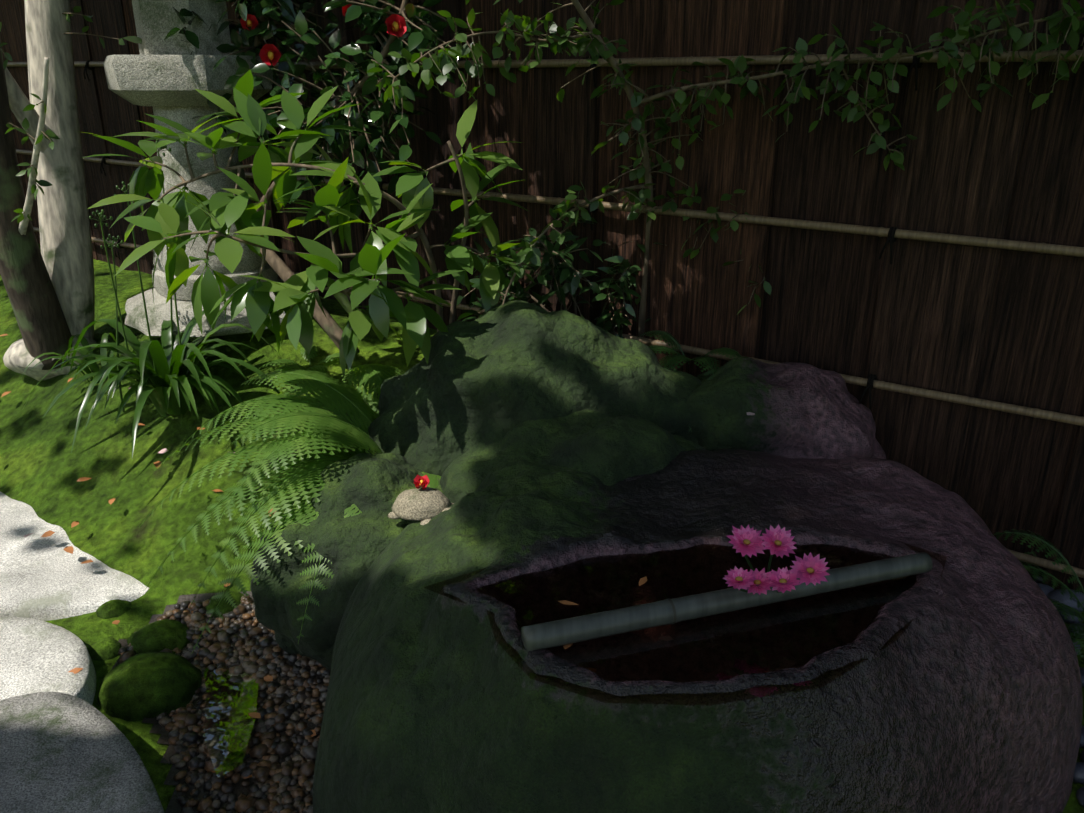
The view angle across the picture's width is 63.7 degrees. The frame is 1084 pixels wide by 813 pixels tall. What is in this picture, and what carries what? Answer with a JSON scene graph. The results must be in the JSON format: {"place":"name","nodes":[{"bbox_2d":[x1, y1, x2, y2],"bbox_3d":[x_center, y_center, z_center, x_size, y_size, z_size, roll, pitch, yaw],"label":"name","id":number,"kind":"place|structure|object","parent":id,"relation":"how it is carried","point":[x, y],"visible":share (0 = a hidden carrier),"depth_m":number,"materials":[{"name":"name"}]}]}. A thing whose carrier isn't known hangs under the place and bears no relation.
{"place":"outdoors","nodes":[
{"label":"outdoors","id":0,"kind":"place"},
{"bbox_2d":[0,244,1083,812],"bbox_3d":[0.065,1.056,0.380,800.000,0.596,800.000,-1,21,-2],"label":"ground","id":1,"kind":"structure","parent":0,"point":[44,466],"depth_m":2.84,"materials":[{"name":"green plant"}]},
{"bbox_2d":[0,615,95,704],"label":"stepping stone","id":2,"kind":"object","parent":1,"relation":"on","point":[36,655],"visible":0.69,"depth_m":2.07,"materials":[{"name":"stone"}]},
{"bbox_2d":[0,0,124,380],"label":"tree","id":3,"kind":"object","parent":1,"relation":"on","point":[50,288],"depth_m":3.19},
{"bbox_2d":[0,492,148,620],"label":"stepping stone","id":4,"kind":"object","parent":1,"relation":"on","point":[48,578],"visible":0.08,"depth_m":2.44,"materials":[{"name":"stone"}]},
{"bbox_2d":[21,333,132,386],"bbox_3d":[-1.603,-0.162,3.167,0.421,0.164,0.327,-1,21,-2],"label":"strap plant","id":5,"kind":"object","parent":1,"relation":"on","point":[93,367],"visible":0.46,"depth_m":3.18,"materials":[{"name":"green plant"}]},
{"bbox_2d":[0,692,163,812],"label":"stepping stone","id":6,"kind":"object","parent":1,"relation":"on","point":[63,753],"visible":1,"depth_m":1.72,"materials":[{"name":"grey stone"}]},
{"bbox_2d":[25,139,286,457],"bbox_3d":[-1.254,-0.374,2.739,0.842,0.882,0.747,-7,22,-17],"label":"strap plant","id":7,"kind":"object","parent":1,"relation":"on","point":[170,377],"visible":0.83,"depth_m":2.80,"materials":[{"name":"green plant"}]},
{"bbox_2d":[87,591,243,721],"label":"moss cushions","id":8,"kind":"object","parent":1,"relation":"on","point":[149,680],"visible":0.65,"depth_m":2.06,"materials":[{"name":"green plant"}]},
{"bbox_2d":[103,0,293,336],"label":"stone lantern","id":9,"kind":"object","parent":1,"relation":"on","point":[167,77],"visible":0.44,"depth_m":2.91,"materials":[{"name":"stone"}]},
{"bbox_2d":[112,591,330,812],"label":"gravel bed","id":10,"kind":"object","parent":1,"relation":"on","point":[174,806],"visible":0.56,"depth_m":1.98,"materials":[{"name":"brown gravel"}]},
{"bbox_2d":[203,662,257,777],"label":"puddle","id":11,"kind":"object","parent":1,"relation":"on","point":[229,721],"visible":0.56,"depth_m":1.99,"materials":[{"name":"liquid"}]},
{"bbox_2d":[139,364,440,653],"bbox_3d":[-0.562,0.158,2.373,1.122,0.450,1.038,-1,21,-2],"label":"fern","id":12,"kind":"object","parent":1,"relation":"on","point":[331,422],"visible":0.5,"depth_m":2.22,"materials":[{"name":"green plant"}]},
{"bbox_2d":[123,0,469,349],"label":"camellia","id":13,"kind":"object","parent":1,"relation":"on","point":[373,22],"depth_m":2.68,"materials":[{"name":"green plant"}]},
{"bbox_2d":[76,70,529,376],"bbox_3d":[-0.659,-0.383,2.331,1.263,0.969,0.839,-1,21,-2],"label":"shrub","id":14,"kind":"object","parent":1,"relation":"on","point":[167,215],"depth_m":2.31,"materials":[{"name":"green plant"}]},
{"bbox_2d":[259,346,354,377],"bbox_3d":[-0.814,-0.149,2.967,0.298,0.057,0.284,8,23,21],"label":"fern","id":15,"kind":"object","parent":1,"relation":"on","point":[310,355],"visible":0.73,"depth_m":2.97,"materials":[{"name":"green plant"}]},
{"bbox_2d":[0,334,754,782],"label":"litter","id":16,"kind":"object","parent":1,"relation":"on","point":[266,678],"visible":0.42,"depth_m":2.43,"materials":[{"name":"orange plant"}]},
{"bbox_2d":[0,0,1083,592],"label":"wooden fence","id":17,"kind":"object","parent":1,"relation":"on","point":[998,324],"visible":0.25,"depth_m":2.39,"materials":[{"name":"brown wood"}]},
{"bbox_2d":[6,50,1083,577],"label":"bamboo poles","id":18,"kind":"object","parent":17,"relation":"attached to","point":[948,238],"visible":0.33,"depth_m":2.34,"materials":[{"name":"beige wood"}]},
{"bbox_2d":[83,50,921,408],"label":"fence ties","id":19,"kind":"object","parent":18,"relation":"attached to","point":[891,238],"visible":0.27,"depth_m":2.38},
{"bbox_2d":[457,210,650,338],"bbox_3d":[0.078,-0.309,2.855,0.780,0.676,0.563,-1,21,-2],"label":"dark bush","id":20,"kind":"object","parent":1,"relation":"on","point":[563,271],"depth_m":2.72,"materials":[{"name":"green plant"}]},
{"bbox_2d":[250,300,885,670],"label":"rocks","id":21,"kind":"object","parent":1,"relation":"on","point":[467,408],"visible":0.48,"depth_m":2.25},
{"bbox_2d":[388,487,453,524],"bbox_3d":[-0.267,0.225,2.020,0.166,0.063,0.119,8,23,21],"label":"turtle figurine","id":22,"kind":"object","parent":21,"relation":"on","point":[425,505],"visible":0.83,"depth_m":1.99,"materials":[{"name":"beige stone"}]},
{"bbox_2d":[414,475,429,488],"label":"fallen camellias","id":23,"kind":"object","parent":22,"relation":"on","point":[421,481],"visible":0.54,"depth_m":2.02,"materials":[{"name":"red plant"}]},
{"bbox_2d":[637,330,741,379],"bbox_3d":[0.400,-0.126,2.482,0.355,0.110,0.254,11,24,27],"label":"fern","id":24,"kind":"object","parent":21,"relation":"on","point":[671,338],"visible":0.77,"depth_m":2.48,"materials":[{"name":"green plant"}]},
{"bbox_2d":[313,447,1082,812],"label":"stone basin","id":25,"kind":"object","parent":1,"relation":"on","point":[963,693],"visible":0.85,"depth_m":1.52,"materials":[{"name":"stone"}]},
{"bbox_2d":[521,552,932,651],"bbox_3d":[0.342,0.334,1.514,0.758,0.043,0.246,-1,21,-2],"label":"bamboo pole","id":26,"kind":"object","parent":25,"relation":"on","point":[556,633],"visible":0.9,"depth_m":1.48,"materials":[{"name":"green wood"}]},
{"bbox_2d":[666,598,676,624],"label":"pole nodes","id":27,"kind":"object","parent":26,"relation":"attached to","point":[674,609],"visible":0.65,"depth_m":1.46,"materials":[{"name":"green wood"}]},
{"bbox_2d":[738,545,799,593],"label":"flower stems","id":28,"kind":"object","parent":25,"relation":"in","point":[751,566],"visible":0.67,"depth_m":1.51,"materials":[{"name":"green plant"}]},
{"bbox_2d":[723,524,829,594],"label":"pink flowers","id":29,"kind":"object","parent":28,"relation":"on","point":[749,542],"visible":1,"depth_m":1.44,"materials":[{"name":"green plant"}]},
{"bbox_2d":[994,529,1083,656],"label":"fern","id":30,"kind":"object","parent":1,"relation":"on","point":[1062,559],"visible":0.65,"depth_m":2.04,"materials":[{"name":"green plant"}]},
{"bbox_2d":[1032,576,1083,806],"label":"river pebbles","id":31,"kind":"object","parent":1,"relation":"on","point":[1056,595],"visible":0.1,"depth_m":2.16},
{"bbox_2d":[423,541,946,705],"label":"basin water","id":32,"kind":"structure","parent":0,"point":[797,632],"depth_m":1.50,"materials":[{"name":"black liquid"}]},
{"bbox_2d":[366,0,1083,337],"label":"climbing vine","id":33,"kind":"object","parent":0,"point":[526,253],"depth_m":2.18,"materials":[{"name":"green plant"}]}
]}

